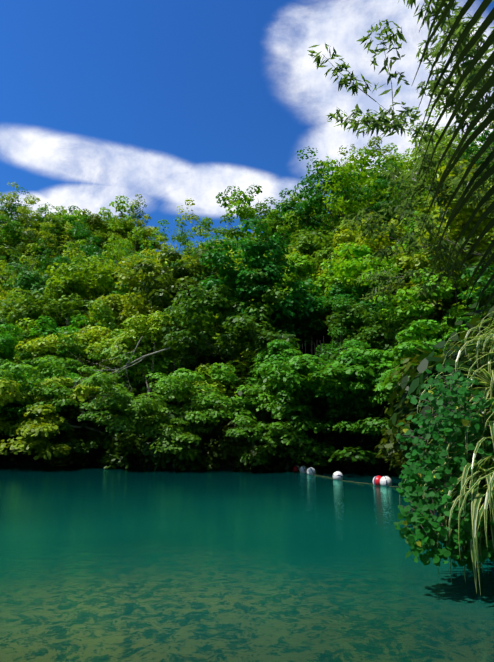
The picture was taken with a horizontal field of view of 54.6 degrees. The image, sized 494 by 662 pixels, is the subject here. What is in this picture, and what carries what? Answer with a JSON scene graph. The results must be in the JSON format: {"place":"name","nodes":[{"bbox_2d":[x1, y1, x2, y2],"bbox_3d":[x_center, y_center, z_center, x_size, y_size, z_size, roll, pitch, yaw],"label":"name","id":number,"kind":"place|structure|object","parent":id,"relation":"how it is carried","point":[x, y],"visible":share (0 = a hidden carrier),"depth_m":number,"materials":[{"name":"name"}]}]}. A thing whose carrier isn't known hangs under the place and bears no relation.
{"place":"outdoors","nodes":[
{"label":"outdoors","id":0,"kind":"place"},
{"bbox_2d":[0,317,440,474],"bbox_3d":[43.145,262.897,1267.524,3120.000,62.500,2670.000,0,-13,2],"label":"terrain","id":1,"kind":"structure","parent":0,"point":[26,460],"depth_m":33.30,"materials":[{"name":"black soil"}]},
{"bbox_2d":[0,318,29,360],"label":"broad tree","id":2,"kind":"object","parent":1,"relation":"on","point":[25,336],"visible":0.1,"depth_m":49.52,"materials":[{"name":"green plant"}]},
{"bbox_2d":[0,187,40,228],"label":"emergent tree","id":3,"kind":"object","parent":1,"relation":"on","point":[13,208],"visible":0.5,"depth_m":170.56,"materials":[{"name":"green plant"}]},
{"bbox_2d":[0,243,43,301],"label":"emergent tree","id":4,"kind":"object","parent":1,"relation":"on","point":[34,259],"visible":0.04,"depth_m":94.40,"materials":[{"name":"green plant"}]},
{"bbox_2d":[0,214,46,260],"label":"broad tree","id":5,"kind":"object","parent":1,"relation":"on","point":[9,228],"visible":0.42,"depth_m":152.26,"materials":[{"name":"green plant"}]},
{"bbox_2d":[4,253,42,283],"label":"broad tree","id":6,"kind":"object","parent":1,"relation":"on","point":[25,261],"depth_m":144.21,"materials":[{"name":"green plant"}]},
{"bbox_2d":[0,182,48,236],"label":"emergent tree","id":7,"kind":"object","parent":1,"relation":"on","point":[30,202],"visible":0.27,"depth_m":166.50,"materials":[{"name":"green plant"}]},
{"bbox_2d":[0,433,54,463],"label":"tree","id":8,"kind":"object","parent":1,"relation":"on","point":[11,457],"visible":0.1,"depth_m":36.48,"materials":[{"name":"green plant"}]},
{"bbox_2d":[0,202,57,239],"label":"emergent tree","id":9,"kind":"object","parent":1,"relation":"on","point":[40,211],"visible":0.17,"depth_m":169.47,"materials":[{"name":"green plant"}]},
{"bbox_2d":[0,262,58,309],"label":"broad tree","id":10,"kind":"object","parent":1,"relation":"on","point":[34,282],"visible":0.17,"depth_m":71.36,"materials":[{"name":"green plant"}]},
{"bbox_2d":[0,215,60,296],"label":"emergent tree","id":11,"kind":"object","parent":1,"relation":"on","point":[31,234],"visible":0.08,"depth_m":102.09,"materials":[{"name":"green plant"}]},
{"bbox_2d":[3,228,63,269],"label":"broad tree","id":12,"kind":"object","parent":1,"relation":"on","point":[30,241],"visible":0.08,"depth_m":154.83,"materials":[{"name":"green plant"}]},
{"bbox_2d":[0,318,82,360],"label":"broad tree","id":13,"kind":"object","parent":1,"relation":"on","point":[27,331],"visible":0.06,"depth_m":50.30,"materials":[{"name":"green plant"}]},
{"bbox_2d":[0,288,83,347],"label":"broad tree","id":14,"kind":"object","parent":1,"relation":"on","point":[24,306],"visible":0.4,"depth_m":54.51,"materials":[{"name":"green plant"}]},
{"bbox_2d":[0,329,84,389],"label":"broad tree","id":15,"kind":"object","parent":1,"relation":"on","point":[71,364],"visible":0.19,"depth_m":42.20,"materials":[{"name":"green plant"}]},
{"bbox_2d":[0,314,90,370],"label":"broad tree","id":16,"kind":"object","parent":1,"relation":"on","point":[8,344],"visible":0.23,"depth_m":47.18,"materials":[{"name":"green plant"}]},
{"bbox_2d":[0,368,100,456],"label":"tree","id":17,"kind":"object","parent":1,"relation":"on","point":[11,407],"visible":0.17,"depth_m":34.90,"materials":[{"name":"green plant"}]},
{"bbox_2d":[15,224,86,267],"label":"emergent tree","id":18,"kind":"object","parent":1,"relation":"on","point":[50,241],"visible":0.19,"depth_m":150.80,"materials":[{"name":"green plant"}]},
{"bbox_2d":[33,216,69,253],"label":"broad tree","id":19,"kind":"object","parent":1,"relation":"on","point":[61,221],"visible":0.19,"depth_m":162.41,"materials":[{"name":"green plant"}]},
{"bbox_2d":[28,213,75,272],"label":"emergent tree","id":20,"kind":"object","parent":1,"relation":"on","point":[50,235],"visible":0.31,"depth_m":153.51,"materials":[{"name":"green plant"}]},
{"bbox_2d":[18,243,87,273],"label":"emergent tree","id":21,"kind":"object","parent":1,"relation":"on","point":[45,260],"visible":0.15,"depth_m":137.58,"materials":[{"name":"green plant"}]},
{"bbox_2d":[13,339,96,387],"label":"broad tree","id":22,"kind":"object","parent":1,"relation":"on","point":[36,355],"visible":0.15,"depth_m":43.00,"materials":[{"name":"green plant"}]},
{"bbox_2d":[31,426,85,466],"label":"bush","id":23,"kind":"object","parent":1,"relation":"on","point":[66,461],"visible":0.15,"depth_m":34.50,"materials":[{"name":"green plant"}]},
{"bbox_2d":[35,214,106,256],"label":"emergent tree","id":24,"kind":"object","parent":1,"relation":"on","point":[78,223],"visible":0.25,"depth_m":154.76,"materials":[{"name":"green plant"}]},
{"bbox_2d":[39,296,120,363],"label":"broad tree","id":25,"kind":"object","parent":1,"relation":"on","point":[83,329],"visible":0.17,"depth_m":53.61,"materials":[{"name":"green plant"}]},
{"bbox_2d":[58,248,102,283],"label":"broad tree","id":26,"kind":"object","parent":1,"relation":"on","point":[72,251],"depth_m":89.29,"materials":[{"name":"green plant"}]},
{"bbox_2d":[40,258,124,360],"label":"broad tree","id":27,"kind":"object","parent":1,"relation":"on","point":[77,283],"visible":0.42,"depth_m":59.33,"materials":[{"name":"green plant"}]},
{"bbox_2d":[50,227,115,268],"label":"broad tree","id":28,"kind":"object","parent":1,"relation":"on","point":[96,242],"visible":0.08,"depth_m":153.34,"materials":[{"name":"green plant"}]},
{"bbox_2d":[0,326,174,459],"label":"tree","id":29,"kind":"object","parent":1,"relation":"on","point":[37,429],"visible":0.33,"depth_m":32.99,"materials":[{"name":"green plant"}]},
{"bbox_2d":[65,347,170,387],"bbox_3d":[-10.612,2.730,33.280,8.576,4.055,6.350,-4,-14,16],"label":"dead branch","id":30,"kind":"object","parent":29,"relation":"on","point":[159,351],"visible":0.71,"depth_m":35.25,"materials":[{"name":"grey wood"}]},
{"bbox_2d":[0,354,182,448],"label":"tree","id":31,"kind":"object","parent":1,"relation":"on","point":[48,368],"visible":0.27,"depth_m":34.51,"materials":[{"name":"green plant"}]},
{"bbox_2d":[53,227,154,277],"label":"emergent tree","id":32,"kind":"object","parent":1,"relation":"on","point":[85,250],"visible":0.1,"depth_m":104.68,"materials":[{"name":"green plant"}]},
{"bbox_2d":[77,209,135,247],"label":"broad tree","id":33,"kind":"object","parent":1,"relation":"on","point":[94,220],"visible":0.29,"depth_m":165.09,"materials":[{"name":"green plant"}]},
{"bbox_2d":[52,375,174,437],"bbox_3d":[-10.053,6.107,37.862,10.582,5.882,10.094,8,-15,-30],"label":"bush","id":34,"kind":"object","parent":1,"relation":"on","point":[75,421],"visible":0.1,"depth_m":35.29,"materials":[{"name":"green plant"}]},
{"bbox_2d":[72,258,156,327],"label":"broad tree","id":35,"kind":"object","parent":1,"relation":"on","point":[117,273],"visible":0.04,"depth_m":59.96,"materials":[{"name":"green plant"}]},
{"bbox_2d":[99,195,137,247],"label":"broad tree","id":36,"kind":"object","parent":1,"relation":"on","point":[128,228],"visible":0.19,"depth_m":168.21,"materials":[{"name":"green plant"}]},
{"bbox_2d":[64,223,184,273],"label":"emergent tree","id":37,"kind":"object","parent":1,"relation":"on","point":[117,253],"visible":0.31,"depth_m":81.50,"materials":[{"name":"green plant"}]},
{"bbox_2d":[101,202,165,246],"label":"emergent tree","id":38,"kind":"object","parent":1,"relation":"on","point":[137,213],"visible":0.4,"depth_m":176.10,"materials":[{"name":"green plant"}]},
{"bbox_2d":[100,194,167,251],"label":"emergent tree","id":39,"kind":"object","parent":1,"relation":"on","point":[139,221],"visible":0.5,"depth_m":170.44,"materials":[{"name":"green plant"}]},
{"bbox_2d":[103,419,166,468],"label":"bush","id":40,"kind":"object","parent":1,"relation":"on","point":[128,445],"visible":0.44,"depth_m":32.40,"materials":[{"name":"green plant"}]},
{"bbox_2d":[93,254,181,335],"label":"broad tree","id":41,"kind":"object","parent":1,"relation":"on","point":[124,306],"visible":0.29,"depth_m":49.61,"materials":[{"name":"green plant"}]},
{"bbox_2d":[41,347,235,467],"bbox_3d":[-7.951,5.614,35.900,15.726,9.346,16.145,3,-6,10],"label":"tree","id":42,"kind":"object","parent":1,"relation":"on","point":[123,398],"visible":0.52,"depth_m":30.72,"materials":[{"name":"green plant"}]},
{"bbox_2d":[72,299,207,368],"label":"broad tree","id":43,"kind":"object","parent":1,"relation":"on","point":[106,316],"visible":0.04,"depth_m":43.65,"materials":[{"name":"green plant"}]},
{"bbox_2d":[85,310,209,386],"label":"broad tree","id":44,"kind":"object","parent":1,"relation":"on","point":[150,331],"visible":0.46,"depth_m":38.40,"materials":[{"name":"green plant"}]},
{"bbox_2d":[139,221,193,260],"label":"emergent tree","id":45,"kind":"object","parent":1,"relation":"on","point":[181,237],"visible":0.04,"depth_m":92.82,"materials":[{"name":"green plant"}]},
{"bbox_2d":[138,198,220,261],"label":"emergent tree","id":46,"kind":"object","parent":1,"relation":"on","point":[155,253],"visible":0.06,"depth_m":103.11,"materials":[{"name":"green plant"}]},
{"bbox_2d":[148,215,217,259],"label":"emergent tree","id":47,"kind":"object","parent":1,"relation":"on","point":[183,235],"visible":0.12,"depth_m":107.06,"materials":[{"name":"green plant"}]},
{"bbox_2d":[131,243,235,319],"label":"broad tree","id":48,"kind":"object","parent":1,"relation":"on","point":[163,293],"visible":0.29,"depth_m":46.79,"materials":[{"name":"green plant"}]},
{"bbox_2d":[144,316,259,439],"bbox_3d":[-3.144,4.529,39.701,15.260,12.523,16.487,4,-3,-9],"label":"tree","id":49,"kind":"object","parent":1,"relation":"on","point":[210,381],"visible":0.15,"depth_m":35.93,"materials":[{"name":"green plant"}]},
{"bbox_2d":[167,237,240,286],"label":"broad tree","id":50,"kind":"object","parent":1,"relation":"on","point":[194,253],"visible":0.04,"depth_m":70.47,"materials":[{"name":"green plant"}]},
{"bbox_2d":[166,344,242,405],"bbox_3d":[-2.712,4.215,40.940,8.344,6.127,7.275,-7,-15,29],"label":"bush","id":51,"kind":"object","parent":1,"relation":"on","point":[194,367],"visible":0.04,"depth_m":39.69,"materials":[{"name":"green plant"}]},
{"bbox_2d":[174,304,275,364],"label":"broad tree","id":52,"kind":"object","parent":1,"relation":"on","point":[216,359],"visible":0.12,"depth_m":40.83,"materials":[{"name":"green plant"}]},
{"bbox_2d":[158,266,300,368],"bbox_3d":[-1.707,0.528,38.931,11.018,14.558,11.108,-4,-15,-3],"label":"broad tree","id":53,"kind":"object","parent":1,"relation":"on","point":[186,330],"visible":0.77,"depth_m":37.09,"materials":[{"name":"green plant"}]},
{"bbox_2d":[193,358,269,426],"bbox_3d":[-0.340,5.011,37.741,9.204,5.661,9.649,-4,-14,18],"label":"bush","id":54,"kind":"object","parent":1,"relation":"on","point":[246,376],"visible":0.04,"depth_m":35.58,"materials":[{"name":"green plant"}]},
{"bbox_2d":[196,426,270,470],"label":"bush","id":55,"kind":"object","parent":1,"relation":"on","point":[235,448],"visible":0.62,"depth_m":30.33,"materials":[{"name":"green plant"}]},
{"bbox_2d":[146,361,355,471],"bbox_3d":[0.661,5.940,34.404,14.731,7.388,15.306,3,-5,17],"label":"tree","id":56,"kind":"object","parent":1,"relation":"on","point":[257,398],"visible":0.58,"depth_m":29.57,"materials":[{"name":"green plant"}]},
{"bbox_2d":[191,185,312,246],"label":"emergent tree","id":57,"kind":"object","parent":1,"relation":"on","point":[231,230],"visible":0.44,"depth_m":92.51,"materials":[{"name":"green plant"}]},
{"bbox_2d":[186,217,321,337],"bbox_3d":[0.414,-1.397,49.140,14.647,15.535,14.048,10,-17,-38],"label":"broad tree","id":58,"kind":"object","parent":1,"relation":"on","point":[250,249],"visible":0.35,"depth_m":44.83,"materials":[{"name":"green plant"}]},
{"bbox_2d":[227,402,296,444],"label":"bush","id":59,"kind":"object","parent":1,"relation":"on","point":[231,423],"visible":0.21,"depth_m":31.23,"materials":[{"name":"green plant"}]},
{"bbox_2d":[200,235,327,346],"bbox_3d":[1.782,-0.873,45.779,12.039,15.906,12.137,-4,-5,17],"label":"broad tree","id":60,"kind":"object","parent":1,"relation":"on","point":[287,311],"visible":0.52,"depth_m":43.69,"materials":[{"name":"green plant"}]},
{"bbox_2d":[225,191,304,249],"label":"broad tree","id":61,"kind":"object","parent":1,"relation":"on","point":[246,213],"visible":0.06,"depth_m":90.38,"materials":[{"name":"green plant"}]},
{"bbox_2d":[232,413,312,470],"bbox_3d":[1.806,7.269,31.985,5.950,4.053,5.676,7,-15,-28],"label":"bush","id":62,"kind":"object","parent":1,"relation":"on","point":[280,463],"visible":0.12,"depth_m":29.91,"materials":[{"name":"green plant"}]},
{"bbox_2d":[248,273,344,349],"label":"broad tree","id":63,"kind":"object","parent":1,"relation":"on","point":[329,311],"visible":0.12,"depth_m":49.62,"materials":[{"name":"green plant"}]},
{"bbox_2d":[260,402,350,444],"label":"bush","id":64,"kind":"object","parent":1,"relation":"on","point":[321,409],"visible":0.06,"depth_m":31.14,"materials":[{"name":"green plant"}]},
{"bbox_2d":[267,188,359,246],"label":"emergent tree","id":65,"kind":"object","parent":1,"relation":"on","point":[274,235],"visible":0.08,"depth_m":83.13,"materials":[{"name":"green plant"}]},
{"bbox_2d":[276,179,366,342],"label":"emergent tree","id":66,"kind":"object","parent":1,"relation":"on","point":[282,229],"visible":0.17,"depth_m":79.67,"materials":[{"name":"green plant"}]},
{"bbox_2d":[284,220,358,263],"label":"broad tree","id":67,"kind":"object","parent":1,"relation":"on","point":[316,232],"visible":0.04,"depth_m":70.47,"materials":[{"name":"green plant"}]},
{"bbox_2d":[255,296,394,435],"bbox_3d":[6.109,3.051,36.172,12.871,11.982,12.392,5,-14,-21],"label":"tree","id":68,"kind":"object","parent":1,"relation":"on","point":[334,349],"visible":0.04,"depth_m":36.69,"materials":[{"name":"green plant"}]},
{"bbox_2d":[289,226,361,278],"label":"broad tree","id":69,"kind":"object","parent":1,"relation":"on","point":[312,244],"visible":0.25,"depth_m":67.38,"materials":[{"name":"green plant"}]},
{"bbox_2d":[265,339,389,433],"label":"tree","id":70,"kind":"object","parent":1,"relation":"on","point":[332,416],"visible":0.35,"depth_m":28.44,"materials":[{"name":"green plant"}]},
{"bbox_2d":[270,250,384,356],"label":"broad tree","id":71,"kind":"object","parent":1,"relation":"on","point":[303,266],"visible":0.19,"depth_m":50.03,"materials":[{"name":"green plant"}]},
{"bbox_2d":[284,147,393,241],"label":"broad tree","id":72,"kind":"object","parent":1,"relation":"on","point":[367,164],"visible":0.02,"depth_m":88.29,"materials":[{"name":"green plant"}]},
{"bbox_2d":[275,146,416,248],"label":"emergent tree","id":73,"kind":"object","parent":1,"relation":"on","point":[314,223],"visible":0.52,"depth_m":78.53,"materials":[{"name":"green plant"}]},
{"bbox_2d":[240,315,467,464],"bbox_3d":[6.694,4.452,32.795,20.468,8.878,18.142,-10,-17,38],"label":"tree","id":74,"kind":"object","parent":1,"relation":"on","point":[280,374],"visible":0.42,"depth_m":26.94,"materials":[{"name":"green plant"}]},
{"bbox_2d":[314,435,394,471],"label":"bush","id":75,"kind":"object","parent":1,"relation":"on","point":[353,443],"visible":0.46,"depth_m":28.58,"materials":[{"name":"green plant"}]},
{"bbox_2d":[322,159,398,239],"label":"emergent tree","id":76,"kind":"object","parent":1,"relation":"on","point":[362,194],"visible":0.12,"depth_m":73.77,"materials":[{"name":"green plant"}]},
{"bbox_2d":[317,212,416,276],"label":"broad tree","id":77,"kind":"object","parent":1,"relation":"on","point":[375,242],"visible":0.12,"depth_m":54.73,"materials":[{"name":"green plant"}]},
{"bbox_2d":[316,242,419,308],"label":"broad tree","id":78,"kind":"object","parent":1,"relation":"on","point":[353,272],"visible":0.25,"depth_m":45.43,"materials":[{"name":"green plant"}]},
{"bbox_2d":[309,136,428,202],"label":"emergent tree","id":79,"kind":"object","parent":1,"relation":"on","point":[372,143],"visible":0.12,"depth_m":94.22,"materials":[{"name":"green plant"}]},
{"bbox_2d":[307,147,433,234],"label":"emergent tree","id":80,"kind":"object","parent":1,"relation":"on","point":[362,183],"visible":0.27,"depth_m":76.54,"materials":[{"name":"green plant"}]},
{"bbox_2d":[333,224,408,322],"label":"broad tree","id":81,"kind":"object","parent":1,"relation":"on","point":[391,239],"visible":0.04,"depth_m":53.59,"materials":[{"name":"green plant"}]},
{"bbox_2d":[325,297,430,366],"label":"broad tree","id":82,"kind":"object","parent":1,"relation":"on","point":[374,336],"visible":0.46,"depth_m":34.42,"materials":[{"name":"green plant"}]},
{"bbox_2d":[335,220,422,321],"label":"broad tree","id":83,"kind":"object","parent":1,"relation":"on","point":[347,226],"visible":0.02,"depth_m":60.71,"materials":[{"name":"green plant"}]},
{"bbox_2d":[354,400,404,470],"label":"bush","id":84,"kind":"object","parent":1,"relation":"on","point":[371,441],"depth_m":28.12,"materials":[{"name":"green plant"}]},
{"bbox_2d":[328,352,441,433],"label":"tree","id":85,"kind":"object","parent":1,"relation":"on","point":[377,399],"visible":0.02,"depth_m":26.55,"materials":[{"name":"green plant"}]},
{"bbox_2d":[327,257,462,345],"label":"broad tree","id":86,"kind":"object","parent":1,"relation":"on","point":[358,290],"visible":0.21,"depth_m":43.44,"materials":[{"name":"green plant"}]},
{"bbox_2d":[307,0,493,303],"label":"slender tree","id":87,"kind":"object","parent":1,"relation":"on","point":[396,124],"visible":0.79,"depth_m":13.89,"materials":[{"name":"green plant"}]},
{"bbox_2d":[375,420,444,474],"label":"bush","id":88,"kind":"object","parent":1,"relation":"on","point":[394,455],"visible":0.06,"depth_m":18.99,"materials":[{"name":"green plant"}]},
{"bbox_2d":[356,253,481,353],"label":"broad tree","id":89,"kind":"object","parent":1,"relation":"on","point":[416,309],"visible":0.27,"depth_m":31.57,"materials":[{"name":"green plant"}]},
{"bbox_2d":[374,106,472,207],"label":"emergent tree","id":90,"kind":"object","parent":1,"relation":"on","point":[410,161],"visible":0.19,"depth_m":85.11,"materials":[{"name":"green plant"}]},
{"bbox_2d":[384,332,471,460],"bbox_3d":[10.304,3.036,22.333,7.725,6.034,6.735,-4,-14,17],"label":"bush","id":91,"kind":"object","parent":1,"relation":"on","point":[407,367],"visible":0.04,"depth_m":22.54,"materials":[{"name":"green plant"}]},
{"bbox_2d":[376,104,481,179],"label":"emergent tree","id":92,"kind":"object","parent":1,"relation":"on","point":[408,149],"visible":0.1,"depth_m":99.27,"materials":[{"name":"green plant"}]},
{"bbox_2d":[385,142,472,203],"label":"emergent tree","id":93,"kind":"object","parent":1,"relation":"on","point":[439,173],"visible":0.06,"depth_m":83.62,"materials":[{"name":"green plant"}]},
{"bbox_2d":[377,158,493,318],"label":"broad tree","id":94,"kind":"object","parent":1,"relation":"on","point":[462,217],"visible":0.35,"depth_m":35.41,"materials":[{"name":"green plant"}]},
{"bbox_2d":[381,211,490,319],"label":"broad tree","id":95,"kind":"object","parent":1,"relation":"on","point":[412,222],"depth_m":46.84,"materials":[{"name":"green plant"}]},
{"bbox_2d":[386,293,493,442],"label":"bush","id":96,"kind":"object","parent":1,"relation":"on","point":[393,411],"visible":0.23,"depth_m":13.97,"materials":[{"name":"green plant"}]},
{"bbox_2d":[394,362,493,571],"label":"shrub","id":97,"kind":"object","parent":1,"relation":"on","point":[423,519],"visible":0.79,"depth_m":6.26,"materials":[{"name":"green plant"}]},
{"bbox_2d":[401,312,493,593],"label":"variegated screw pine","id":98,"kind":"object","parent":1,"relation":"on","point":[487,496],"visible":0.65,"depth_m":6.17,"materials":[{"name":"green plant"}]},
{"bbox_2d":[401,339,493,491],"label":"bush","id":99,"kind":"object","parent":1,"relation":"on","point":[414,385],"visible":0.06,"depth_m":8.62,"materials":[{"name":"green plant"}]},
{"bbox_2d":[429,253,489,322],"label":"broad tree","id":100,"kind":"object","parent":1,"relation":"on","point":[459,299],"visible":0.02,"depth_m":39.18,"materials":[{"name":"green plant"}]},
{"bbox_2d":[440,261,493,345],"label":"broad tree","id":101,"kind":"object","parent":1,"relation":"on","point":[477,293],"visible":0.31,"depth_m":28.67,"materials":[{"name":"green plant"}]},
{"bbox_2d":[442,316,493,438],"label":"bush","id":102,"kind":"object","parent":1,"relation":"on","point":[475,321],"depth_m":11.79,"materials":[{"name":"green plant"}]},
{"bbox_2d":[450,90,493,179],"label":"emergent tree","id":103,"kind":"object","parent":1,"relation":"on","point":[482,139],"visible":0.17,"depth_m":75.63,"materials":[{"name":"green plant"}]},
{"bbox_2d":[456,255,493,291],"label":"broad tree","id":104,"kind":"object","parent":1,"relation":"on","point":[461,285],"visible":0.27,"depth_m":34.61,"materials":[{"name":"green plant"}]},
{"bbox_2d":[0,465,493,661],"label":"lagoon water","id":105,"kind":"structure","parent":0,"point":[108,564],"depth_m":6.55,"materials":[{"name":"teal liquid"}]},
{"bbox_2d":[138,408,207,470],"bbox_3d":[-4.949,7.184,31.887,4.599,3.977,6.098,1,-13,-6],"label":"bush","id":106,"kind":"object","parent":105,"relation":"in","point":[168,458],"visible":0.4,"depth_m":30.19,"materials":[{"name":"green plant"}]},
{"bbox_2d":[269,414,357,469],"bbox_3d":[4.467,7.034,30.713,6.244,3.731,4.709,4,-14,-18],"label":"bush","id":107,"kind":"object","parent":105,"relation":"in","point":[320,435],"visible":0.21,"depth_m":29.37,"materials":[{"name":"green plant"}]},
{"bbox_2d":[0,0,493,254],"label":"sky","id":108,"kind":"structure","parent":0,"point":[169,103],"materials":[{"name":"blue"}]},
{"bbox_2d":[412,0,493,329],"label":"palm frond","id":109,"kind":"object","parent":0,"point":[485,67],"visible":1,"depth_m":3.58,"materials":[{"name":"green leaf"}]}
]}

